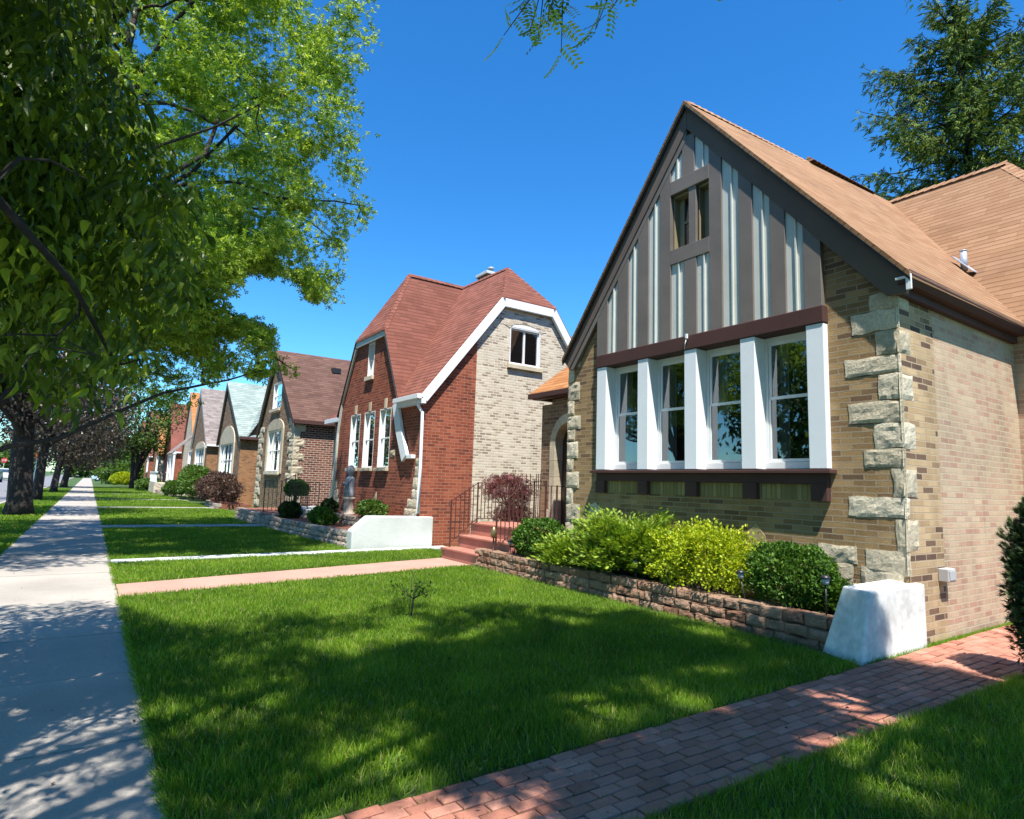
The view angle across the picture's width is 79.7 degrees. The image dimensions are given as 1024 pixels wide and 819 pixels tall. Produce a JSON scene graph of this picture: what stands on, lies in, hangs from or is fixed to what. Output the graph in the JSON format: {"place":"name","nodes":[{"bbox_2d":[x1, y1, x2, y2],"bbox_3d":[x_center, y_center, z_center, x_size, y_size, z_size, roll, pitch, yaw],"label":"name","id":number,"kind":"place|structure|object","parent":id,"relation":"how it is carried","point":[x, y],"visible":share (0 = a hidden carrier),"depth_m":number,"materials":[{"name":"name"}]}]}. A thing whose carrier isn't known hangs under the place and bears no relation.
{"place":"outdoors","nodes":[
{"label":"outdoors","id":0,"kind":"place"},
{"bbox_2d":[0,474,78,501],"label":"road","id":1,"kind":"structure","parent":0,"point":[3,486],"depth_m":66.83,"materials":[{"name":"grey asphalt"}]},
{"bbox_2d":[0,470,2,481],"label":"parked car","id":2,"kind":"object","parent":1,"relation":"on","point":[1,475],"visible":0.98,"depth_m":76.05,"materials":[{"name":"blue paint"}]},
{"bbox_2d":[0,468,8,477],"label":"parked car","id":3,"kind":"object","parent":1,"relation":"on","point":[5,473],"visible":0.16,"depth_m":90.00,"materials":[{"name":"white paint"}]},
{"bbox_2d":[0,478,166,818],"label":"sidewalk","id":4,"kind":"structure","parent":0,"point":[82,748],"depth_m":4.56,"materials":[{"name":"concrete"}]},
{"bbox_2d":[143,411,169,477],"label":"brick house","id":5,"kind":"structure","parent":0,"point":[148,467],"depth_m":79.56,"materials":[{"name":"red"}]},
{"bbox_2d":[152,417,165,480],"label":"brick house","id":6,"kind":"structure","parent":0,"point":[158,464],"depth_m":70.52,"materials":[{"name":"orange brick"}]},
{"bbox_2d":[155,456,158,470],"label":"window","id":7,"kind":"structure","parent":6,"relation":"in","point":[157,456],"depth_m":72.86,"materials":[{"name":"white plastic"}]},
{"bbox_2d":[110,546,444,563],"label":"garden path","id":8,"kind":"structure","parent":0,"point":[233,555],"depth_m":12.59,"materials":[{"name":"grey concrete"}]},
{"bbox_2d":[0,0,1023,471],"label":"sky","id":9,"kind":"structure","parent":0,"point":[476,164],"materials":[{"name":"blue"}]},
{"bbox_2d":[0,471,1023,818],"bbox_3d":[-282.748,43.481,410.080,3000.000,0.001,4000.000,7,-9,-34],"label":"ground","id":10,"kind":"structure","parent":0,"point":[375,781],"depth_m":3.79,"materials":[{"name":"green plant"}]},
{"bbox_2d":[1,458,7,467],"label":"stop sign","id":11,"kind":"object","parent":10,"relation":"on","point":[3,460],"visible":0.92,"depth_m":115.63,"materials":[{"name":"metal"}]},
{"bbox_2d":[0,437,48,472],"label":"tree","id":12,"kind":"object","parent":10,"relation":"on","point":[5,454],"visible":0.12,"depth_m":171.73,"materials":[{"name":"green plant"}]},
{"bbox_2d":[33,446,38,481],"bbox_3d":[-26.895,3.611,34.600,0.220,3.051,0.140,7,-9,-34],"label":"marker post","id":13,"kind":"object","parent":10,"relation":"on","point":[36,455],"visible":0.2,"depth_m":34.62,"materials":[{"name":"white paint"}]},
{"bbox_2d":[0,314,135,514],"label":"tree","id":14,"kind":"object","parent":10,"relation":"on","point":[22,417],"visible":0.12,"depth_m":21.80,"materials":[{"name":"brown plant"}]},
{"bbox_2d":[0,389,149,491],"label":"tree","id":15,"kind":"object","parent":10,"relation":"on","point":[96,446],"visible":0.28,"depth_m":46.43,"materials":[{"name":"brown plant"}]},
{"bbox_2d":[0,352,151,499],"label":"tree","id":16,"kind":"object","parent":10,"relation":"on","point":[40,470],"visible":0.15,"depth_m":33.30,"materials":[{"name":"brown plant"}]},
{"bbox_2d":[50,444,105,477],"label":"tree","id":17,"kind":"object","parent":10,"relation":"on","point":[74,473],"visible":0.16,"depth_m":165.25,"materials":[{"name":"green plant"}]},
{"bbox_2d":[35,407,132,487],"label":"tree","id":18,"kind":"object","parent":10,"relation":"on","point":[67,470],"visible":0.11,"depth_m":61.48,"materials":[{"name":"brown plant"}]},
{"bbox_2d":[91,474,107,480],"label":"parked car","id":19,"kind":"object","parent":10,"relation":"on","point":[95,478],"visible":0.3,"depth_m":111.23,"materials":[{"name":"blue paint"}]},
{"bbox_2d":[0,0,217,433],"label":"tree","id":20,"kind":"object","parent":10,"relation":"on","point":[55,184],"visible":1,"depth_m":3.68,"materials":[{"name":"green plant"}]},
{"bbox_2d":[90,459,143,483],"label":"shrub","id":21,"kind":"object","parent":10,"relation":"on","point":[100,474],"visible":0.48,"depth_m":85.63,"materials":[{"name":"green plant"}]},
{"bbox_2d":[108,471,129,485],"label":"clipped ball","id":22,"kind":"object","parent":10,"relation":"on","point":[120,476],"visible":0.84,"depth_m":73.19,"materials":[{"name":"yellow plant"}]},
{"bbox_2d":[100,436,137,461],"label":"tree","id":23,"kind":"object","parent":10,"relation":"on","point":[128,457],"visible":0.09,"depth_m":178.20,"materials":[{"name":"green plant"}]},
{"bbox_2d":[93,378,189,488],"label":"tree","id":24,"kind":"object","parent":10,"relation":"on","point":[147,446],"visible":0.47,"depth_m":63.55,"materials":[{"name":"green plant"}]},
{"bbox_2d":[134,477,161,490],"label":"shrub","id":25,"kind":"object","parent":10,"relation":"on","point":[141,484],"visible":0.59,"depth_m":56.51,"materials":[{"name":"green plant"}]},
{"bbox_2d":[147,471,164,492],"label":"porch railing","id":26,"kind":"object","parent":10,"relation":"on","point":[154,485],"visible":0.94,"depth_m":53.06,"materials":[{"name":"concrete"}]},
{"bbox_2d":[160,479,181,495],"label":"shrub","id":27,"kind":"object","parent":10,"relation":"on","point":[168,487],"visible":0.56,"depth_m":44.80,"materials":[{"name":"green plant"}]},
{"bbox_2d":[162,404,187,481],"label":"brick house","id":28,"kind":"structure","parent":10,"relation":"on","point":[176,436],"depth_m":63.38,"materials":[{"name":"red brick"}]},
{"bbox_2d":[161,434,192,495],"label":"porch","id":29,"kind":"object","parent":10,"relation":"on","point":[172,453],"visible":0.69,"depth_m":49.70,"materials":[{"name":"grey"}]},
{"bbox_2d":[96,490,264,527],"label":"walks","id":30,"kind":"structure","parent":10,"relation":"on","point":[179,525],"depth_m":19.80,"materials":[{"name":"concrete"}]},
{"bbox_2d":[181,392,199,469],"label":"brick house","id":31,"kind":"structure","parent":10,"relation":"on","point":[186,453],"depth_m":56.63,"materials":[{"name":"orange"}]},
{"bbox_2d":[187,451,191,465],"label":"window","id":32,"kind":"structure","parent":31,"relation":"in","point":[189,453],"depth_m":55.31,"materials":[{"name":"white plastic"}]},
{"bbox_2d":[0,0,383,451],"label":"tree","id":33,"kind":"object","parent":10,"relation":"on","point":[240,253],"visible":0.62,"depth_m":12.91,"materials":[{"name":"green plant"}]},
{"bbox_2d":[175,464,209,498],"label":"hedge bush","id":34,"kind":"object","parent":10,"relation":"on","point":[188,475],"visible":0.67,"depth_m":39.47,"materials":[{"name":"green plant"}]},
{"bbox_2d":[188,388,224,498],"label":"brick house","id":35,"kind":"structure","parent":10,"relation":"on","point":[204,447],"depth_m":45.59,"materials":[{"name":"grey"}]},
{"bbox_2d":[195,448,203,465],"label":"window","id":36,"kind":"structure","parent":35,"relation":"in","point":[199,452],"depth_m":46.05,"materials":[{"name":"white plastic"}]},
{"bbox_2d":[205,498,221,508],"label":"retaining wall","id":37,"kind":"structure","parent":10,"relation":"on","point":[212,504],"depth_m":31.08,"materials":[{"name":"beige stone"}]},
{"bbox_2d":[216,382,267,506],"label":"brick house","id":38,"kind":"structure","parent":10,"relation":"on","point":[237,441],"depth_m":35.86,"materials":[{"name":"beige"}]},
{"bbox_2d":[219,443,232,473],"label":"window","id":39,"kind":"structure","parent":38,"relation":"in","point":[226,450],"depth_m":37.40,"materials":[{"name":"white plastic"}]},
{"bbox_2d":[234,507,277,523],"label":"retaining wall","id":40,"kind":"structure","parent":10,"relation":"on","point":[249,515],"depth_m":21.99,"materials":[{"name":"beige stone"}]},
{"bbox_2d":[211,499,362,529],"bbox_3d":[-11.075,4.412,26.347,1.900,1.000,27.500,7,-9,-34],"label":"mulch bed","id":41,"kind":"object","parent":10,"relation":"on","point":[229,505],"visible":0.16,"depth_m":23.73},
{"bbox_2d":[192,469,245,503],"bbox_3d":[-15.965,4.168,33.224,2.009,1.901,9.525,7,-9,-34],"label":"barberry bush","id":42,"kind":"object","parent":41,"relation":"on","point":[217,486],"visible":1,"depth_m":31.14,"materials":[{"name":"purple plant"}]},
{"bbox_2d":[277,500,303,518],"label":"yew bush","id":43,"kind":"object","parent":41,"relation":"on","point":[286,509],"visible":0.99,"depth_m":19.55,"materials":[{"name":"green plant"}]},
{"bbox_2d":[282,478,310,498],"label":"topiary","id":44,"kind":"object","parent":41,"relation":"on","point":[285,487],"visible":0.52,"depth_m":22.30,"materials":[{"name":"green plant"}]},
{"bbox_2d":[305,505,339,524],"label":"yew bush","id":45,"kind":"object","parent":41,"relation":"on","point":[321,515],"visible":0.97,"depth_m":17.22,"materials":[{"name":"green plant"}]},
{"bbox_2d":[320,497,339,511],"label":"shrub","id":46,"kind":"object","parent":41,"relation":"on","point":[331,502],"visible":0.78,"depth_m":19.16,"materials":[{"name":"green plant"}]},
{"bbox_2d":[353,498,389,517],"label":"shrub","id":47,"kind":"object","parent":41,"relation":"on","point":[368,506],"visible":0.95,"depth_m":16.40,"materials":[{"name":"green plant"}]},
{"bbox_2d":[116,558,468,596],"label":"front walk","id":48,"kind":"structure","parent":10,"relation":"on","point":[189,583],"depth_m":10.03,"materials":[{"name":"pink paint"}]},
{"bbox_2d":[278,506,314,517],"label":"front steps","id":49,"kind":"structure","parent":10,"relation":"on","point":[304,509],"depth_m":20.31,"materials":[{"name":"grey concrete"}]},
{"bbox_2d":[262,474,295,513],"bbox_3d":[-8.064,2.916,21.262,1.027,1.385,0.036,7,-9,-34],"label":"iron railing","id":50,"kind":"object","parent":49,"relation":"on","point":[280,494],"visible":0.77,"depth_m":21.19,"materials":[{"name":"black metal"}]},
{"bbox_2d":[286,481,319,508],"bbox_3d":[-6.991,3.002,21.629,1.231,0.895,2.731,7,-9,-34],"label":"iron railing","id":51,"kind":"object","parent":49,"relation":"on","point":[291,493],"visible":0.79,"depth_m":21.29,"materials":[{"name":"black metal"}]},
{"bbox_2d":[253,350,350,507],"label":"brick house","id":52,"kind":"structure","parent":10,"relation":"on","point":[295,433],"depth_m":26.42,"materials":[{"name":"brown brick"}]},
{"bbox_2d":[266,429,281,470],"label":"window","id":53,"kind":"structure","parent":52,"relation":"in","point":[274,436],"depth_m":27.52,"materials":[{"name":"white plastic"}]},
{"bbox_2d":[272,371,296,408],"bbox_3d":[-10.415,-0.609,27.801,0.434,2.000,2.500,7,-9,-34],"label":"window","id":54,"kind":"structure","parent":52,"relation":"in","point":[277,396],"depth_m":28.02,"materials":[{"name":"white plastic"}]},
{"bbox_2d":[261,515,346,546],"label":"retaining wall","id":55,"kind":"structure","parent":10,"relation":"on","point":[332,535],"depth_m":16.98,"materials":[{"name":"beige stone"}]},
{"bbox_2d":[336,513,360,525],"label":"retaining wall","id":56,"kind":"structure","parent":10,"relation":"on","point":[350,520],"depth_m":17.15,"materials":[{"name":"beige stone"}]},
{"bbox_2d":[341,465,354,514],"bbox_3d":[-4.739,2.349,17.883,0.400,1.450,0.400,7,-9,-34],"label":"garden statue","id":57,"kind":"object","parent":56,"relation":"on","point":[349,494],"visible":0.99,"depth_m":17.76,"materials":[{"name":"grey stone"}]},
{"bbox_2d":[346,515,432,548],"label":"wing wall","id":58,"kind":"structure","parent":10,"relation":"on","point":[369,532],"depth_m":14.90,"materials":[{"name":"grey concrete"}]},
{"bbox_2d":[390,571,436,617],"bbox_3d":[-1.183,2.205,7.252,0.590,0.581,0.235,1,-7,8],"label":"sapling","id":59,"kind":"object","parent":10,"relation":"on","point":[418,593],"visible":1,"depth_m":7.23,"materials":[{"name":"green plant"}]},
{"bbox_2d":[324,267,571,545],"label":"brick house","id":60,"kind":"structure","parent":10,"relation":"on","point":[438,410],"depth_m":17.56,"materials":[{"name":"red brick"}]},
{"bbox_2d":[348,414,360,467],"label":"window","id":61,"kind":"structure","parent":60,"relation":"in","point":[355,419],"depth_m":20.03,"materials":[{"name":"white plastic"}]},
{"bbox_2d":[362,411,374,467],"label":"window","id":62,"kind":"structure","parent":60,"relation":"in","point":[369,422],"depth_m":19.01,"materials":[{"name":"white plastic"}]},
{"bbox_2d":[367,341,375,375],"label":"window","id":63,"kind":"structure","parent":60,"relation":"in","point":[371,356],"depth_m":19.42,"materials":[{"name":"white plastic"}]},
{"bbox_2d":[377,407,391,467],"bbox_3d":[-3.538,0.844,17.914,0.434,2.520,1.840,7,-9,-34],"label":"window","id":64,"kind":"structure","parent":60,"relation":"in","point":[385,414],"depth_m":18.00,"materials":[{"name":"white plastic"}]},
{"bbox_2d":[509,325,539,367],"bbox_3d":[0.265,-1.779,18.048,2.080,1.880,0.440,7,-9,-34],"label":"window","id":65,"kind":"structure","parent":60,"relation":"in","point":[524,340],"depth_m":18.21,"materials":[{"name":"white plastic"}]},
{"bbox_2d":[440,522,564,565],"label":"front steps","id":66,"kind":"structure","parent":10,"relation":"on","point":[478,536],"depth_m":12.79,"materials":[{"name":"red paint"}]},
{"bbox_2d":[448,482,510,546],"bbox_3d":[-0.691,2.315,13.603,1.535,1.430,0.148,6,-8,-30],"label":"iron railing","id":67,"kind":"object","parent":66,"relation":"on","point":[476,519],"visible":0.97,"depth_m":13.51,"materials":[{"name":"black metal"}]},
{"bbox_2d":[508,474,546,518],"bbox_3d":[0.388,1.996,13.837,0.162,1.080,1.388,7,-9,-36],"label":"iron railing","id":68,"kind":"object","parent":66,"relation":"on","point":[513,480],"visible":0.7,"depth_m":13.88,"materials":[{"name":"black metal"}]},
{"bbox_2d":[494,484,565,550],"bbox_3d":[0.434,2.164,12.154,1.659,1.335,0.158,3,-7,-12],"label":"iron railing","id":69,"kind":"object","parent":66,"relation":"on","point":[497,514],"visible":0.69,"depth_m":12.19,"materials":[{"name":"black metal"}]},
{"bbox_2d":[488,496,538,522],"bbox_3d":[0.067,2.681,14.871,1.356,1.341,1.572,7,-9,-34],"label":"maple bush","id":70,"kind":"object","parent":10,"relation":"on","point":[515,510],"visible":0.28,"depth_m":14.76,"materials":[{"name":"red plant"}]},
{"bbox_2d":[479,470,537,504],"bbox_3d":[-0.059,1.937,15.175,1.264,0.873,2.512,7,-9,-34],"label":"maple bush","id":71,"kind":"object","parent":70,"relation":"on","point":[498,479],"visible":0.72,"depth_m":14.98,"materials":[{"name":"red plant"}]},
{"bbox_2d":[473,548,833,650],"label":"retaining wall","id":72,"kind":"structure","parent":10,"relation":"on","point":[795,625],"depth_m":7.93,"materials":[{"name":"beige stone"}]},
{"bbox_2d":[491,526,496,550],"bbox_3d":[-0.357,2.514,11.831,0.120,0.510,0.120,7,-9,-34],"label":"lantern","id":73,"kind":"object","parent":72,"relation":"on","point":[493,532],"visible":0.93,"depth_m":11.80,"materials":[{"name":"brown paint"}]},
{"bbox_2d":[519,553,834,614],"bbox_3d":[1.839,2.549,9.477,0.900,0.096,6.900,7,-9,-34],"label":"flower bed","id":74,"kind":"object","parent":72,"relation":"on","point":[750,595],"visible":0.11,"depth_m":8.12,"materials":[{"name":"soil"}]},
{"bbox_2d":[507,539,511,553],"bbox_3d":[-0.042,2.600,11.405,0.106,0.358,0.106,2,-7,-1],"label":"garden light","id":75,"kind":"object","parent":74,"relation":"on","point":[509,542],"visible":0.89,"depth_m":11.39,"materials":[{"name":"silver plastic"}]},
{"bbox_2d":[510,516,573,558],"bbox_3d":[0.534,2.396,11.272,1.089,0.851,1.393,7,-9,-34],"label":"boxwood bush","id":76,"kind":"object","parent":74,"relation":"on","point":[521,533],"visible":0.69,"depth_m":11.01,"materials":[{"name":"green plant"}]},
{"bbox_2d":[527,530,603,569],"bbox_3d":[1.018,2.341,10.310,1.354,0.729,1.947,7,-9,-34],"label":"juniper bush","id":77,"kind":"object","parent":74,"relation":"on","point":[552,549],"visible":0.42,"depth_m":10.09,"materials":[{"name":"green plant"}]},
{"bbox_2d":[561,503,703,580],"bbox_3d":[1.785,2.058,9.527,1.900,1.167,2.833,7,-9,-34],"label":"juniper bush","id":78,"kind":"object","parent":74,"relation":"on","point":[616,544],"visible":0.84,"depth_m":9.12,"materials":[{"name":"green plant"}]},
{"bbox_2d":[633,558,638,578],"bbox_3d":[1.773,2.325,8.808,0.108,0.377,0.108,7,-9,-34],"label":"garden light","id":79,"kind":"object","parent":74,"relation":"on","point":[636,560],"visible":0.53,"depth_m":8.79,"materials":[{"name":"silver plastic"}]},
{"bbox_2d":[632,516,779,598],"bbox_3d":[2.531,1.996,8.284,1.304,1.096,2.333,7,-9,-34],"label":"golden bush","id":80,"kind":"object","parent":74,"relation":"on","point":[707,536],"visible":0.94,"depth_m":8.00,"materials":[{"name":"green plant"}]},
{"bbox_2d":[736,570,745,598],"bbox_3d":[2.745,2.145,7.348,0.107,0.438,0.112,4,-7,-18],"label":"garden light","id":81,"kind":"object","parent":74,"relation":"on","point":[740,574],"visible":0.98,"depth_m":7.34,"materials":[{"name":"silver plastic"}]},
{"bbox_2d":[742,540,844,608],"bbox_3d":[3.336,1.980,7.276,1.017,0.870,1.207,7,-9,-34],"label":"boxwood bush","id":82,"kind":"object","parent":74,"relation":"on","point":[817,561],"visible":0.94,"depth_m":7.04,"materials":[{"name":"green plant"}]},
{"bbox_2d":[820,575,830,614],"bbox_3d":[3.368,2.033,6.574,0.108,0.506,0.108,7,-9,-34],"label":"garden light","id":83,"kind":"object","parent":74,"relation":"on","point":[825,579],"visible":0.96,"depth_m":6.57,"materials":[{"name":"silver plastic"}]},
{"bbox_2d":[793,572,864,613],"bbox_3d":[3.608,2.090,6.972,0.782,0.562,0.814,7,-9,-34],"label":"juniper bush","id":84,"kind":"object","parent":74,"relation":"on","point":[831,607],"visible":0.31,"depth_m":6.81,"materials":[{"name":"green plant"}]},
{"bbox_2d":[484,0,978,77],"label":"tree","id":85,"kind":"object","parent":10,"relation":"on","point":[535,43],"visible":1,"depth_m":2.59,"materials":[{"name":"green plant"}]},
{"bbox_2d":[528,100,1023,643],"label":"brick house","id":86,"kind":"structure","parent":10,"relation":"on","point":[770,342],"depth_m":8.65,"materials":[{"name":"beige brick"}]},
{"bbox_2d":[561,430,567,525],"bbox_3d":[1.331,1.365,12.855,0.094,2.190,0.880,7,-9,-34],"label":"door","id":87,"kind":"structure","parent":86,"relation":"in","point":[564,458],"depth_m":13.15,"materials":[{"name":"brown wood"}]},
{"bbox_2d":[614,364,637,469],"bbox_3d":[2.124,0.136,10.663,0.209,1.817,0.760,7,-9,-34],"label":"window","id":88,"kind":"structure","parent":86,"relation":"in","point":[628,464],"depth_m":10.87,"materials":[{"name":"white plastic"}]},
{"bbox_2d":[656,355,684,469],"bbox_3d":[2.681,0.054,9.855,0.209,1.817,0.750,7,-9,-34],"label":"window","id":89,"kind":"structure","parent":86,"relation":"in","point":[672,362],"depth_m":10.05,"materials":[{"name":"white plastic"}]},
{"bbox_2d":[674,181,708,248],"bbox_3d":[2.945,-3.024,9.772,0.180,1.200,0.800,7,-9,-34],"label":"attic window","id":90,"kind":"structure","parent":86,"relation":"in","point":[681,202],"depth_m":9.99,"materials":[{"name":"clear glass"}]},
{"bbox_2d":[706,344,741,468],"bbox_3d":[3.238,-0.029,9.046,0.209,1.817,0.760,7,-9,-34],"label":"window","id":91,"kind":"structure","parent":86,"relation":"in","point":[723,462],"depth_m":9.24,"materials":[{"name":"white plastic"}]},
{"bbox_2d":[764,331,809,468],"bbox_3d":[3.792,-0.111,8.242,0.209,1.817,0.740,7,-9,-34],"label":"window","id":92,"kind":"structure","parent":86,"relation":"in","point":[785,461],"depth_m":8.43,"materials":[{"name":"white plastic"}]},
{"bbox_2d":[823,579,926,665],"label":"wing wall","id":93,"kind":"structure","parent":10,"relation":"on","point":[873,620],"depth_m":6.22,"materials":[{"name":"white paint"}]},
{"bbox_2d":[850,0,1023,200],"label":"spruce tree","id":94,"kind":"object","parent":10,"relation":"on","point":[970,123],"visible":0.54,"depth_m":19.53,"materials":[{"name":"green plant"}]},
{"bbox_2d":[976,48,1023,167],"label":"spruce tree","id":95,"kind":"object","parent":10,"relation":"on","point":[1007,104],"visible":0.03,"depth_m":21.23,"materials":[{"name":"green plant"}]},
{"bbox_2d":[995,496,1023,672],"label":"yew bush","id":96,"kind":"object","parent":10,"relation":"on","point":[1013,574],"visible":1,"depth_m":5.55,"materials":[{"name":"green plant"}]},
{"bbox_2d":[331,625,1023,818],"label":"brick path","id":97,"kind":"structure","parent":0,"point":[564,774],"depth_m":3.84,"materials":[{"name":"brick"}]}
]}

